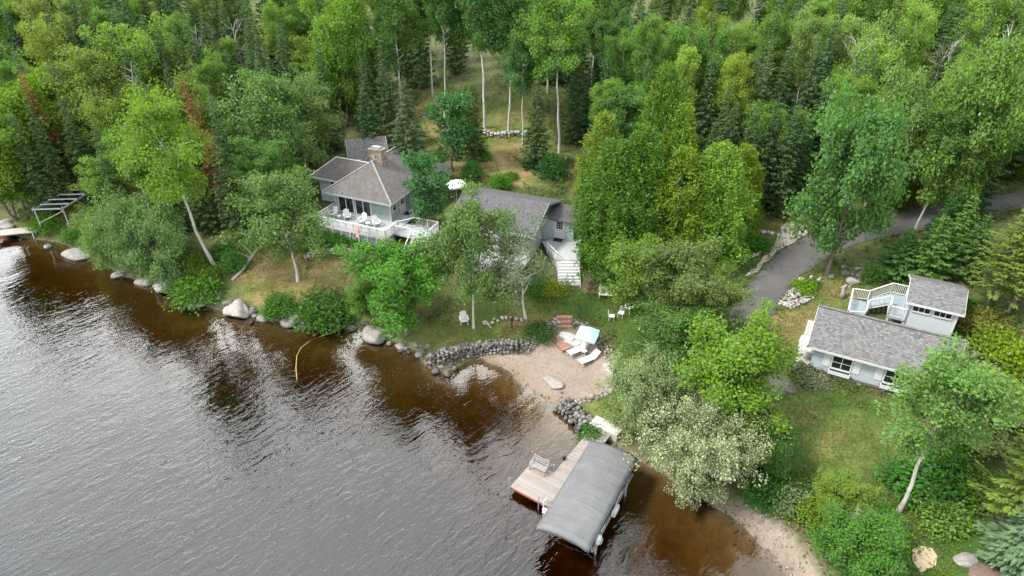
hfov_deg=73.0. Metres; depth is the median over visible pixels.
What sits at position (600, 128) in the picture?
cedar tree
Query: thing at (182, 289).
shrub
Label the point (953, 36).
spruce tree
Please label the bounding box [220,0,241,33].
aspen tree
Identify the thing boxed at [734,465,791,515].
shrub
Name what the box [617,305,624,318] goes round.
garden chair
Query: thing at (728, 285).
undergrowth
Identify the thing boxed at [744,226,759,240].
shrub
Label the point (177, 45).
spruce tree
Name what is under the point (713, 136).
spruce tree
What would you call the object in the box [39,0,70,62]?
spruce tree
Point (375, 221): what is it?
adirondack chair
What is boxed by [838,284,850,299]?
driftwood stump
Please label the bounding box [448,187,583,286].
lakeside cabin
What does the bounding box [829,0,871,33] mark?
aspen tree
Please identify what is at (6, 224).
boulder
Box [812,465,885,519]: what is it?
bush
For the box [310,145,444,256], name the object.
lake house
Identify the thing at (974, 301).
shrub
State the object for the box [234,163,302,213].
birch tree
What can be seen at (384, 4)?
aspen tree
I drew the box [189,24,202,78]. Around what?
dead tree
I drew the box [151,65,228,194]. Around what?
maple tree
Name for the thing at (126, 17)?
spruce tree
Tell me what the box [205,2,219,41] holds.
fir tree
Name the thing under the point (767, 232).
edging
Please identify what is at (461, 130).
young tree
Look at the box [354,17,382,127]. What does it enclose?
spruce tree
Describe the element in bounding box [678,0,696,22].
aspen tree
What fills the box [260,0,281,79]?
spruce tree
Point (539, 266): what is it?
birch tree
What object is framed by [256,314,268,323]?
shore rock
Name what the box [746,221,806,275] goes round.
gravel strip
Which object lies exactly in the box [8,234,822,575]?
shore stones
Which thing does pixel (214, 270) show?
shrub
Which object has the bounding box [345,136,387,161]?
guest cabin
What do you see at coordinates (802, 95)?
spruce tree
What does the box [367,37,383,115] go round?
fir tree
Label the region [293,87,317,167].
fir tree
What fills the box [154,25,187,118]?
spruce tree
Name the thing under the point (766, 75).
spruce tree
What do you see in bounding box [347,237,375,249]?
shrub
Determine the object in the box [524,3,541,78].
spruce tree
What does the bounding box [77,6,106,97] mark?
spruce tree
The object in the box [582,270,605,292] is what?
bare earth
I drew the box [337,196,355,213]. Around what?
sliding door
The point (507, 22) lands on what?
aspen tree
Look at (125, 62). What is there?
spruce tree
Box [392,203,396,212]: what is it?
window
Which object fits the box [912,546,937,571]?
sand patch
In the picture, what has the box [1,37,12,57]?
fir tree
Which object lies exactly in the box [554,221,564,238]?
door
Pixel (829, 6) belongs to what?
aspen tree
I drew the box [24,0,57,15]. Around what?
aspen tree
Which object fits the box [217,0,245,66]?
spruce tree
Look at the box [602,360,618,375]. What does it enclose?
concrete steps
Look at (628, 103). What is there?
aspen tree
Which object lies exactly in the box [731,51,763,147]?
spruce tree
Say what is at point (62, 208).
metal frame
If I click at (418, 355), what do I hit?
shore rock
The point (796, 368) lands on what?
shrub
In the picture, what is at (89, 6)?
aspen tree
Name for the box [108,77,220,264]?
birch tree
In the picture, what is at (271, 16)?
aspen tree
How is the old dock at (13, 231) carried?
on the ground at (142, 432)
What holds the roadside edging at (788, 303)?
on the ground at (142, 432)
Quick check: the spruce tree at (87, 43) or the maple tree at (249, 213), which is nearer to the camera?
the maple tree at (249, 213)
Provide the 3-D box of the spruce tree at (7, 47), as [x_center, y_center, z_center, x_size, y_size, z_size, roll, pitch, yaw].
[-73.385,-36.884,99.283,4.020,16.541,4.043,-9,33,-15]
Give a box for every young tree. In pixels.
[399,150,454,226]
[423,87,482,171]
[595,265,640,306]
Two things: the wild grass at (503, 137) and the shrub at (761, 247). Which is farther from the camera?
the wild grass at (503, 137)
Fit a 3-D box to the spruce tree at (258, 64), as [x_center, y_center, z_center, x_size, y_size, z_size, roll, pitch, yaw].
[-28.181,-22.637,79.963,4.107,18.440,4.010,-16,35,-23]
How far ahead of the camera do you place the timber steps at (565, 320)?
60.32 m
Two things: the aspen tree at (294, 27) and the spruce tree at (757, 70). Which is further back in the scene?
the aspen tree at (294, 27)
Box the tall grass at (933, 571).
[215,83,1000,575]
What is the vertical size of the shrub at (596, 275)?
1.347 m
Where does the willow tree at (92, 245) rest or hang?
on the ground at (142, 432)
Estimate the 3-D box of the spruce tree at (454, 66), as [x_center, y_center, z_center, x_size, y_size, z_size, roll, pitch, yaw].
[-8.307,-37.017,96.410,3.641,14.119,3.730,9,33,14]
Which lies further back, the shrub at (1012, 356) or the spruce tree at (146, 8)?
the spruce tree at (146, 8)
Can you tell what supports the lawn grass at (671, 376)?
on the ground at (142, 432)
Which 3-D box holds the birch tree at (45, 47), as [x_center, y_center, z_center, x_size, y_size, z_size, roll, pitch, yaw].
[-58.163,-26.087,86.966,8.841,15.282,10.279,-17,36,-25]
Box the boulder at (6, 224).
[0,219,14,229]
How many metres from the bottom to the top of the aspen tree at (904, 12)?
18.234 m
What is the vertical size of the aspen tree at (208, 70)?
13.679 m
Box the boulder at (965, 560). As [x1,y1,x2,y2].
[952,552,978,568]
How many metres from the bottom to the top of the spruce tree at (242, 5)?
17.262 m
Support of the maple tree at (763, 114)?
on the ground at (142, 432)
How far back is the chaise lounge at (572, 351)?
57.62 m
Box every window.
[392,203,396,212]
[829,355,853,372]
[881,370,904,386]
[911,306,931,315]
[932,311,952,320]
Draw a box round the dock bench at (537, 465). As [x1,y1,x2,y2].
[529,453,549,476]
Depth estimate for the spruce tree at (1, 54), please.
84.61 m
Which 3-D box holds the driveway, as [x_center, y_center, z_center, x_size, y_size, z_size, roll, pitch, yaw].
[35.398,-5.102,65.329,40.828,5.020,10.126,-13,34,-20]
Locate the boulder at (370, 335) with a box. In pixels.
[362,325,385,344]
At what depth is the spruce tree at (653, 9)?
83.96 m
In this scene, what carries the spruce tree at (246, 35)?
on the ground at (142, 432)
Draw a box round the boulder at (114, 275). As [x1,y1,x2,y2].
[110,271,124,278]
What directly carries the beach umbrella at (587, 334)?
on the ground at (142, 432)
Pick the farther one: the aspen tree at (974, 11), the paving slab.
the aspen tree at (974, 11)
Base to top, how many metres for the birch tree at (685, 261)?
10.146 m
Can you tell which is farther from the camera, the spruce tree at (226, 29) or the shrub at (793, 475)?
the spruce tree at (226, 29)
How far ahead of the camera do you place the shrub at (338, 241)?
69.10 m
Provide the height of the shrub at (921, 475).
2.745 m
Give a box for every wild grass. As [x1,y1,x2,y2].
[416,86,569,188]
[416,95,567,189]
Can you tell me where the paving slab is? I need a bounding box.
[557,332,575,340]
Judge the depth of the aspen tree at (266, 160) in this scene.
66.63 m
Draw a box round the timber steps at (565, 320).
[556,315,572,328]
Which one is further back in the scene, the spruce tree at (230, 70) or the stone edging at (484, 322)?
the spruce tree at (230, 70)
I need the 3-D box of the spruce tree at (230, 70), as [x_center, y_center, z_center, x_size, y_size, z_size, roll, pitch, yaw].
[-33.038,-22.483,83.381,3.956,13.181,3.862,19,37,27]
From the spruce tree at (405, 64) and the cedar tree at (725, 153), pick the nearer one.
the cedar tree at (725, 153)
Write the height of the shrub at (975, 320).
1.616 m
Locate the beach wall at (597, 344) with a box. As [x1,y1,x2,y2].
[523,317,619,364]
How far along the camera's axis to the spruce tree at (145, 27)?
82.19 m
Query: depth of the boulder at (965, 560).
39.35 m
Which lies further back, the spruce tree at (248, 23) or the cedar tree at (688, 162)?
the spruce tree at (248, 23)
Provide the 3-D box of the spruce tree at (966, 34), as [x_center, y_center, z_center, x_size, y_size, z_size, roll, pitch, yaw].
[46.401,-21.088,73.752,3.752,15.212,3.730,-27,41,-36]
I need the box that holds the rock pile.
[427,361,457,378]
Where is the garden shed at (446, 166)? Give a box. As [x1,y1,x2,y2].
[432,162,450,175]
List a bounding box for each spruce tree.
[0,33,17,57]
[0,48,26,122]
[1,4,35,68]
[7,112,60,218]
[11,0,41,67]
[11,48,64,164]
[23,95,81,210]
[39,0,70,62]
[47,54,100,176]
[48,17,82,89]
[58,95,103,201]
[60,9,92,93]
[65,0,95,72]
[65,20,82,56]
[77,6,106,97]
[90,118,131,209]
[104,0,124,53]
[112,0,136,26]
[117,0,135,32]
[119,44,140,116]
[133,59,162,176]
[138,0,158,45]
[139,10,169,101]
[149,138,190,229]
[153,0,168,52]
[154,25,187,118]
[156,0,172,37]
[161,0,189,76]
[162,59,190,171]
[170,0,192,27]
[171,23,195,84]
[181,11,227,146]
[183,134,226,233]
[185,0,205,51]
[185,0,208,43]
[190,35,219,117]
[194,0,216,59]
[198,15,226,116]
[207,88,257,236]
[210,0,223,43]
[210,29,235,140]
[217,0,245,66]
[218,0,247,91]
[221,97,251,168]
[224,45,248,144]
[229,82,256,160]
[231,0,266,74]
[239,0,262,58]
[243,0,269,73]
[243,40,258,140]
[244,24,259,73]
[250,8,270,127]
[253,45,262,140]
[254,0,276,69]
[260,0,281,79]
[262,47,298,167]
[274,21,293,87]
[279,15,298,88]
[309,0,336,103]
[312,35,344,152]
[329,7,358,110]
[353,1,377,90]
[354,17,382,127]
[354,58,382,139]
[359,0,377,73]
[374,34,401,149]
[387,75,430,163]
[393,9,415,85]
[404,1,437,87]
[441,3,466,72]
[450,6,469,60]
[463,78,489,162]
[518,74,552,172]
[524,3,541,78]
[534,52,563,83]
[558,10,576,85]
[560,25,588,143]
[563,15,590,93]
[577,65,596,140]
[585,40,603,94]
[586,47,612,154]
[600,0,623,83]
[621,0,630,81]
[621,16,634,79]
[630,0,645,51]
[632,5,645,81]
[645,0,663,70]
[648,0,656,58]
[658,0,674,37]
[680,0,697,35]
[680,0,701,32]
[686,10,699,114]
[693,51,717,152]
[696,0,718,132]
[701,120,720,186]
[702,54,729,148]
[708,83,732,146]
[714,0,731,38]
[719,98,742,165]
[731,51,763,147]
[735,104,761,193]
[736,34,775,148]
[738,0,764,100]
[742,12,776,122]
[749,0,783,100]
[750,0,784,97]
[755,0,770,39]
[755,94,783,210]
[762,103,802,216]
[764,41,792,168]
[766,0,805,114]
[772,41,795,120]
[775,120,814,205]
[788,36,821,172]
[794,0,808,16]
[798,77,829,185]
[799,22,835,147]
[800,12,839,132]
[802,0,845,112]
[813,57,859,169]
[817,49,868,189]
[835,0,849,25]
[862,39,879,96]
[877,0,903,83]
[878,17,905,85]
[902,0,933,114]
[902,61,934,163]
[918,43,945,95]
[924,0,969,87]
[926,0,958,79]
[935,16,973,105]
[953,110,1012,222]
[966,0,997,129]
[967,24,1022,133]
[993,139,1023,182]
[997,0,1023,53]
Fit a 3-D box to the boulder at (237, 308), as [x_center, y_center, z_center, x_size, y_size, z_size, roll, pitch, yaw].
[-25.469,2.096,63.810,2.245,1.558,2.487,-16,30,-27]
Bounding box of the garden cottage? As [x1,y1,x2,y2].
[807,304,966,393]
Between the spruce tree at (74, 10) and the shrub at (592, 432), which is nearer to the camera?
the shrub at (592, 432)
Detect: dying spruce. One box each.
[16,67,68,186]
[178,75,226,207]
[206,132,233,216]
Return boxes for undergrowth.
[0,3,1023,575]
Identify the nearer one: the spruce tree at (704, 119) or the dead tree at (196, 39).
the spruce tree at (704, 119)
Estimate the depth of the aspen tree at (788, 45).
81.65 m
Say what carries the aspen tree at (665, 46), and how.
on the ground at (142, 432)
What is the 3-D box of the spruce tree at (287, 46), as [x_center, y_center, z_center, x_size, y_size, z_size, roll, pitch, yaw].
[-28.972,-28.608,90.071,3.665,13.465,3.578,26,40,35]
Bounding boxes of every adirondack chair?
[328,206,338,218]
[342,209,350,219]
[357,212,368,224]
[371,215,380,227]
[459,310,468,321]
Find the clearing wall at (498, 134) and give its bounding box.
[483,129,526,137]
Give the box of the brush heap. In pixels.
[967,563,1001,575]
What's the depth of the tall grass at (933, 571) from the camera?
58.66 m
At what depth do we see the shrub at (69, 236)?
74.83 m
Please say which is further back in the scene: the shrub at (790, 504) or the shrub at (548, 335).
the shrub at (548, 335)
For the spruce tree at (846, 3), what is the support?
on the ground at (142, 432)
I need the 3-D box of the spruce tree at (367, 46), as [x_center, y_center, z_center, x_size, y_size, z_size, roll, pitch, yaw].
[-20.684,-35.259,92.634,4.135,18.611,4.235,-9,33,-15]
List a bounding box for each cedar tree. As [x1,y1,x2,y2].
[564,134,657,285]
[568,109,624,215]
[594,119,679,267]
[604,57,694,219]
[639,141,727,262]
[645,97,701,236]
[665,139,758,274]
[710,142,768,228]
[883,115,929,207]
[1006,146,1023,180]
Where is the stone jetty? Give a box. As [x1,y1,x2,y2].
[552,397,594,436]
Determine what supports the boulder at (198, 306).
on the ground at (142, 432)
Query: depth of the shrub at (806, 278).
61.06 m
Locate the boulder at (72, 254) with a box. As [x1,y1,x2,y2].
[61,247,89,260]
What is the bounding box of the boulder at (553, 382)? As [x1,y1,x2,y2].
[544,376,563,388]
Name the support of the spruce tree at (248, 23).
on the ground at (142, 432)
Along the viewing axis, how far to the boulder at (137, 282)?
68.26 m
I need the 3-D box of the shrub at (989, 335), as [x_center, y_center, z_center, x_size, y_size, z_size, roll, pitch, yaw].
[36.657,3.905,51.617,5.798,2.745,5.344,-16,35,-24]
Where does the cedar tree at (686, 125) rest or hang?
on the ground at (142, 432)
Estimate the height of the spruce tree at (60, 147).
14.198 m
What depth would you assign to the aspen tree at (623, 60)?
79.08 m
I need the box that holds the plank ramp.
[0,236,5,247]
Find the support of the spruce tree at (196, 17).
on the ground at (142, 432)
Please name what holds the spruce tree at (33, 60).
on the ground at (142, 432)
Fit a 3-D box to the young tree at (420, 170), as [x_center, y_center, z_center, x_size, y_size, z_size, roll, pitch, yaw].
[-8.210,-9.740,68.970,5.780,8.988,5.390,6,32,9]
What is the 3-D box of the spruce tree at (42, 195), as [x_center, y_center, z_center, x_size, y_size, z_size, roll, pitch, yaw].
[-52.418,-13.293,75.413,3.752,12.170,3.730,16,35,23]
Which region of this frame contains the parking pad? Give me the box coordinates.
[754,371,801,395]
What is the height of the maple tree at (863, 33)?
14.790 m
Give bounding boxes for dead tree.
[122,64,137,106]
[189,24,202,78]
[223,18,247,68]
[747,0,764,82]
[817,35,875,158]
[917,37,962,87]
[922,45,952,92]
[977,21,1020,117]
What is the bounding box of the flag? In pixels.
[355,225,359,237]
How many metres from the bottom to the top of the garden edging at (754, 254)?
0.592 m
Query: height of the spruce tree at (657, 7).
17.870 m
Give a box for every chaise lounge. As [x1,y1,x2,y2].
[563,339,581,346]
[567,342,589,357]
[577,347,600,363]
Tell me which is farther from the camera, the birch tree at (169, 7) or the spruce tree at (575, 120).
the birch tree at (169, 7)
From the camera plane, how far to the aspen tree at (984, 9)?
77.33 m
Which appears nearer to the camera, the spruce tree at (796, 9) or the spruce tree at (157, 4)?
the spruce tree at (796, 9)
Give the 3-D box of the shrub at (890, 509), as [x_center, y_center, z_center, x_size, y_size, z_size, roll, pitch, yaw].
[22.000,13.832,41.114,4.188,1.830,3.859,9,33,15]
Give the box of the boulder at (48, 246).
[43,244,52,249]
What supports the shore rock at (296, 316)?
on the ground at (142, 432)
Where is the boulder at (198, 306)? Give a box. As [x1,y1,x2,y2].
[183,296,209,308]
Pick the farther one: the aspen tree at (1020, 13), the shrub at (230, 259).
the aspen tree at (1020, 13)
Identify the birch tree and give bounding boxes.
[8,18,77,100]
[31,43,152,139]
[68,154,132,203]
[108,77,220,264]
[128,0,163,36]
[148,0,184,12]
[210,67,313,177]
[210,164,335,282]
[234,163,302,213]
[264,67,347,191]
[411,175,524,328]
[473,211,556,319]
[597,227,696,330]
[611,297,726,381]
[632,233,750,341]
[643,264,759,336]
[652,119,710,156]
[660,21,683,36]
[690,5,729,54]
[711,18,755,99]
[719,17,763,80]
[751,0,790,18]
[815,33,909,103]
[879,51,937,110]
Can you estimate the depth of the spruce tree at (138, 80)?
74.11 m
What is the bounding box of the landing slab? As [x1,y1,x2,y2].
[589,415,621,441]
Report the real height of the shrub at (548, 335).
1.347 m
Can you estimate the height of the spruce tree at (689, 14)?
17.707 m
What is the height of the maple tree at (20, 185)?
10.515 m
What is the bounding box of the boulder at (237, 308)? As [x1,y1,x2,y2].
[223,299,248,318]
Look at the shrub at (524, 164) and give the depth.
80.91 m
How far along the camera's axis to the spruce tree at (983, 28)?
72.27 m
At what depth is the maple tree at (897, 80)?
62.42 m
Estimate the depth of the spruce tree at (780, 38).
85.55 m
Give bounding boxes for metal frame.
[31,181,105,225]
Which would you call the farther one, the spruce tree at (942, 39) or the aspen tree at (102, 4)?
the aspen tree at (102, 4)
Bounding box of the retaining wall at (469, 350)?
[425,337,523,366]
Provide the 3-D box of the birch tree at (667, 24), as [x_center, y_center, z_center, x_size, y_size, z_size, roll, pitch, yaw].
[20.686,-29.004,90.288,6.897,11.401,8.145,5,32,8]
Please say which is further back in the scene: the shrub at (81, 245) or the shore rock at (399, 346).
the shrub at (81, 245)
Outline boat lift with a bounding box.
[536,441,637,570]
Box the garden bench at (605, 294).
[599,287,614,296]
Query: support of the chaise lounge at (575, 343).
on the ground at (142, 432)
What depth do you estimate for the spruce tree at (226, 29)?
95.03 m
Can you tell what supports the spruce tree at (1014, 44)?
on the ground at (142, 432)
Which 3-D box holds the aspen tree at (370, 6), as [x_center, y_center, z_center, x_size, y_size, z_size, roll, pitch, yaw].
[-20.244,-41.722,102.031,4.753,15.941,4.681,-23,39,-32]
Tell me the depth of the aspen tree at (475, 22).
80.61 m
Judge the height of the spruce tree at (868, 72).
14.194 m
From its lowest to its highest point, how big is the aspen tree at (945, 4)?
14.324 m
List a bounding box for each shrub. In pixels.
[21,212,65,235]
[55,224,83,245]
[72,236,90,254]
[160,269,228,316]
[163,247,208,280]
[189,260,228,288]
[200,239,243,262]
[216,246,252,276]
[253,289,302,321]
[280,280,359,338]
[302,227,340,248]
[320,230,354,248]
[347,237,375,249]
[447,186,467,199]
[459,152,483,181]
[464,147,494,163]
[486,170,514,190]
[503,170,521,181]
[518,154,537,166]
[518,317,563,344]
[522,274,556,298]
[533,148,569,183]
[536,278,572,299]
[572,421,610,445]
[590,266,615,284]
[721,227,772,254]
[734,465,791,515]
[742,230,771,252]
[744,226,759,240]
[768,463,815,498]
[768,475,816,528]
[778,357,827,392]
[788,277,820,297]
[789,492,831,532]
[797,369,833,390]
[800,275,822,290]
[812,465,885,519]
[848,500,919,552]
[857,259,891,286]
[872,448,980,523]
[902,425,991,497]
[905,478,984,545]
[945,465,1019,522]
[957,300,1011,337]
[960,316,1023,366]
[965,296,1001,320]
[966,313,1023,341]
[977,336,1023,383]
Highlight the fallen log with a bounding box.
[230,237,257,280]
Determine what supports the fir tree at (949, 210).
on the ground at (142, 432)
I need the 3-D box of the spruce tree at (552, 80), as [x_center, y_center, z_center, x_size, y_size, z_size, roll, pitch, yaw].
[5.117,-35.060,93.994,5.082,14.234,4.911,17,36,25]
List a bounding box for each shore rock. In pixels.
[222,300,232,305]
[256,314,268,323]
[280,321,295,328]
[288,314,303,323]
[344,324,356,331]
[395,343,404,349]
[413,342,419,347]
[415,352,422,358]
[416,348,425,354]
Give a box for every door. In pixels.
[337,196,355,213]
[354,200,371,216]
[399,197,405,213]
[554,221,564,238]
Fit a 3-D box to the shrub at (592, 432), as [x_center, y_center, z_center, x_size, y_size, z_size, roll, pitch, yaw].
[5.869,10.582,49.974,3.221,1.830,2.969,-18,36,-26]
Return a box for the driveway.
[726,191,1023,326]
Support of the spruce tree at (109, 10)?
on the ground at (142, 432)
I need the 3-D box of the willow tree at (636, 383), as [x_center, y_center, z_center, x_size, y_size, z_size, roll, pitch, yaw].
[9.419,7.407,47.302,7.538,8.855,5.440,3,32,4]
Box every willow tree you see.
[66,186,151,273]
[70,199,114,264]
[79,184,190,293]
[594,340,701,439]
[619,372,793,510]
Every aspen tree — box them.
[0,0,27,47]
[0,43,30,79]
[0,58,28,121]
[1,85,29,118]
[11,0,51,46]
[12,59,64,151]
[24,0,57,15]
[33,12,87,49]
[51,0,108,40]
[77,0,100,19]
[87,8,124,52]
[90,0,140,25]
[94,126,160,206]
[120,120,189,170]
[129,91,167,119]
[160,10,211,81]
[186,44,238,152]
[187,0,230,39]
[207,36,241,76]
[218,135,283,212]
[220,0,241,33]
[258,0,298,66]
[260,13,310,60]
[266,0,303,72]
[280,0,326,43]
[284,35,320,99]
[365,0,382,13]
[366,0,429,113]
[368,0,408,14]
[368,11,404,97]
[404,0,452,96]
[418,0,467,116]
[451,0,513,128]
[472,0,536,134]
[496,29,550,144]
[507,0,594,153]
[529,0,567,93]
[578,0,620,104]
[588,76,624,127]
[592,81,644,144]
[594,6,635,74]
[594,78,661,134]
[602,26,643,87]
[606,0,632,24]
[611,0,637,29]
[625,13,664,94]
[645,34,675,103]
[653,0,684,21]
[662,44,701,107]
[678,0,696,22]
[700,0,735,19]
[710,49,755,133]
[716,0,753,24]
[746,9,798,104]
[762,0,801,36]
[776,20,816,89]
[784,1,833,105]
[804,0,844,41]
[818,70,887,180]
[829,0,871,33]
[857,0,896,35]
[871,332,1023,512]
[878,0,939,77]
[883,0,943,40]
[912,96,1000,232]
[924,0,971,60]
[924,37,981,188]
[931,0,973,24]
[940,16,999,64]
[952,0,1023,54]
[967,0,988,23]
[975,62,1023,201]
[989,0,1023,52]
[1010,6,1023,70]
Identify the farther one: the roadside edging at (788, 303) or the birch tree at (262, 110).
the birch tree at (262, 110)
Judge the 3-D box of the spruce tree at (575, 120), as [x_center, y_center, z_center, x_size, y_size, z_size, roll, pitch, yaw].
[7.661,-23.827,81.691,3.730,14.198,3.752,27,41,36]
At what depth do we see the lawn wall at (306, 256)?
68.25 m
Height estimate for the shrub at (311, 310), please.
3.507 m
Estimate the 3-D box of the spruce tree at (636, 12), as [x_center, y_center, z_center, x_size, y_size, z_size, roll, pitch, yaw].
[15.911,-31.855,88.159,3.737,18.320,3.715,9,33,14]
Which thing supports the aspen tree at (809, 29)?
on the ground at (142, 432)
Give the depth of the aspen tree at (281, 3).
94.27 m
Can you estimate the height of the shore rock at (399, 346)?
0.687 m
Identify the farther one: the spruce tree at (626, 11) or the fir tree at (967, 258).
the spruce tree at (626, 11)
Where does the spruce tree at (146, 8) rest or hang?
on the ground at (142, 432)
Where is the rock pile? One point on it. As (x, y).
(436, 371)
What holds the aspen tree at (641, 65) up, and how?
on the ground at (142, 432)
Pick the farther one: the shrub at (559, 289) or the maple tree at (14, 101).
the maple tree at (14, 101)
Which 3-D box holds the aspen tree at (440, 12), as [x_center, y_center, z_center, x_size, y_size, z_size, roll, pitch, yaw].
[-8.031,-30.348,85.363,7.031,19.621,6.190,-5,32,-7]
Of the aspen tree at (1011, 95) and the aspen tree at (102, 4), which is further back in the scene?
the aspen tree at (102, 4)
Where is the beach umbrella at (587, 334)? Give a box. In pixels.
[575,326,599,348]
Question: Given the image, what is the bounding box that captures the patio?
[793,320,813,371]
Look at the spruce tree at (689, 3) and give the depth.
94.05 m
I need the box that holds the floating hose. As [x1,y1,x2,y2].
[296,332,331,379]
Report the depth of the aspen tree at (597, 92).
73.30 m
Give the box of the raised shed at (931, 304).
[847,274,968,335]
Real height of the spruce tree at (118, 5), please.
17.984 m
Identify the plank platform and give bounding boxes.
[551,336,570,351]
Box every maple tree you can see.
[0,68,77,172]
[0,103,39,221]
[0,125,43,210]
[45,77,98,153]
[75,92,135,182]
[77,10,192,117]
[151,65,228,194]
[215,158,262,214]
[297,0,378,127]
[328,231,452,341]
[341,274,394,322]
[658,18,733,128]
[664,297,808,444]
[683,0,715,24]
[726,403,803,479]
[732,98,811,181]
[782,76,920,275]
[794,12,856,104]
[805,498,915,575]
[821,8,900,106]
[869,58,956,210]
[913,27,1023,223]
[914,361,1023,462]
[989,374,1023,450]
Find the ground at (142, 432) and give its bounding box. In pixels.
[0,0,1023,575]
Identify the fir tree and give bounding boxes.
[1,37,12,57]
[174,0,188,27]
[180,0,196,34]
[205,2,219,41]
[293,65,320,148]
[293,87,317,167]
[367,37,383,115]
[666,0,680,38]
[871,228,924,282]
[902,214,957,281]
[921,182,964,247]
[938,193,980,274]
[944,213,997,284]
[972,501,1023,575]
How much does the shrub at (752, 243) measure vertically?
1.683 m
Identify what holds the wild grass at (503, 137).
on the ground at (142, 432)
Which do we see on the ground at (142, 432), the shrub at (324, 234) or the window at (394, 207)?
the shrub at (324, 234)
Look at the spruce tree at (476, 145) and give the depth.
80.71 m
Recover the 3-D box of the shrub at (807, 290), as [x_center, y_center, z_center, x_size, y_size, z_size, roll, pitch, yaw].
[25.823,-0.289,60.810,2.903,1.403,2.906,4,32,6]
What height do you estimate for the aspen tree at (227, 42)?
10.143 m
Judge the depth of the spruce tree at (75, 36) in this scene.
90.28 m
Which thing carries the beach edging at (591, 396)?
on the ground at (142, 432)
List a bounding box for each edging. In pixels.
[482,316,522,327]
[571,375,615,405]
[727,251,760,258]
[751,229,778,235]
[778,275,820,309]
[965,346,999,374]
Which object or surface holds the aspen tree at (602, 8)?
on the ground at (142, 432)
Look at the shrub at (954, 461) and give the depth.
43.71 m
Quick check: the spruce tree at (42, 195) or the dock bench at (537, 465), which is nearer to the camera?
the dock bench at (537, 465)
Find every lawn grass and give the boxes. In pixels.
[221,214,999,575]
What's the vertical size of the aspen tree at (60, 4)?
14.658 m
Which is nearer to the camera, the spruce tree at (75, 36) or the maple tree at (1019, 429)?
the maple tree at (1019, 429)
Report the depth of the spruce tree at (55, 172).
76.35 m
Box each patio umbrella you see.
[446,179,465,197]
[798,335,813,357]
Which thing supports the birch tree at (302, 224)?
on the ground at (142, 432)
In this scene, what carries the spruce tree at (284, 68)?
on the ground at (142, 432)
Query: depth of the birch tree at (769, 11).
105.44 m
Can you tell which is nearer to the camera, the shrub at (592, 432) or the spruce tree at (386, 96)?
the shrub at (592, 432)
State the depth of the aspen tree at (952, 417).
36.00 m
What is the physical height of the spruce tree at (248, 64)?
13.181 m
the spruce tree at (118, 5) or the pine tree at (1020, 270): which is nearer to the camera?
the pine tree at (1020, 270)
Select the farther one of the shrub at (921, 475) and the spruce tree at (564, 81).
the spruce tree at (564, 81)
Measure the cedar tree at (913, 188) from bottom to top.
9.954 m
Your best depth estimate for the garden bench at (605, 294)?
62.26 m
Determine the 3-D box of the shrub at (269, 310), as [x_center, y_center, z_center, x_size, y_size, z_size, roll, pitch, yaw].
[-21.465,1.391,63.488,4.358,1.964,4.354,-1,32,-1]
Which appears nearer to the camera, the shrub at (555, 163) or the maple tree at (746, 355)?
the maple tree at (746, 355)
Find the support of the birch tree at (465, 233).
on the ground at (142, 432)
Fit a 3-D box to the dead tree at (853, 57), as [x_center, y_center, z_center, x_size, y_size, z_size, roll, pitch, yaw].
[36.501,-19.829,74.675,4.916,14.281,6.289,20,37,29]
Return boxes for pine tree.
[967,208,1023,306]
[967,432,1023,541]
[993,223,1023,316]
[993,263,1023,312]
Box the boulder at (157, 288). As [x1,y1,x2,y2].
[152,279,174,292]
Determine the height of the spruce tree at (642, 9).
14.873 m
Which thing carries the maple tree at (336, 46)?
on the ground at (142, 432)
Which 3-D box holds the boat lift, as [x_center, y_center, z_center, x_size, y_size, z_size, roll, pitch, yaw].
[4.997,14.560,44.534,3.675,4.906,8.200,16,35,24]
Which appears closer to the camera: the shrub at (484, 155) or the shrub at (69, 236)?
the shrub at (69, 236)
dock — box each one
[0,227,38,237]
[509,428,610,524]
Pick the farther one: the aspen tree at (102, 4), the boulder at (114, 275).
the aspen tree at (102, 4)
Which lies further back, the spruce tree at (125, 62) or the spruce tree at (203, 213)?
the spruce tree at (125, 62)
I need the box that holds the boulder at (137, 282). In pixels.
[134,277,154,286]
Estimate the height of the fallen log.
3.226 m
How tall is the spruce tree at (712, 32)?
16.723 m
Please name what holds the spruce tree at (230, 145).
on the ground at (142, 432)
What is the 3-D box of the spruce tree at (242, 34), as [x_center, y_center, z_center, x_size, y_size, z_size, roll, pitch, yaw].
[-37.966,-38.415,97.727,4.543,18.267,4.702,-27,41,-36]
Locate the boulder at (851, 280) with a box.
[846,277,859,284]
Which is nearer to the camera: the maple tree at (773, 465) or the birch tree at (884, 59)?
the maple tree at (773, 465)
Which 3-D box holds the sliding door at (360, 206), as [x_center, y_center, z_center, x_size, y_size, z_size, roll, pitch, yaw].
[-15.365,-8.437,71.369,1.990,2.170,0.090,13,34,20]
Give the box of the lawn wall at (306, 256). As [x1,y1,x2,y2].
[303,247,366,260]
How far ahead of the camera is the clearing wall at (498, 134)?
87.00 m
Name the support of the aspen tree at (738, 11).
on the ground at (142, 432)
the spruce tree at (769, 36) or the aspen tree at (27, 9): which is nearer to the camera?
the spruce tree at (769, 36)

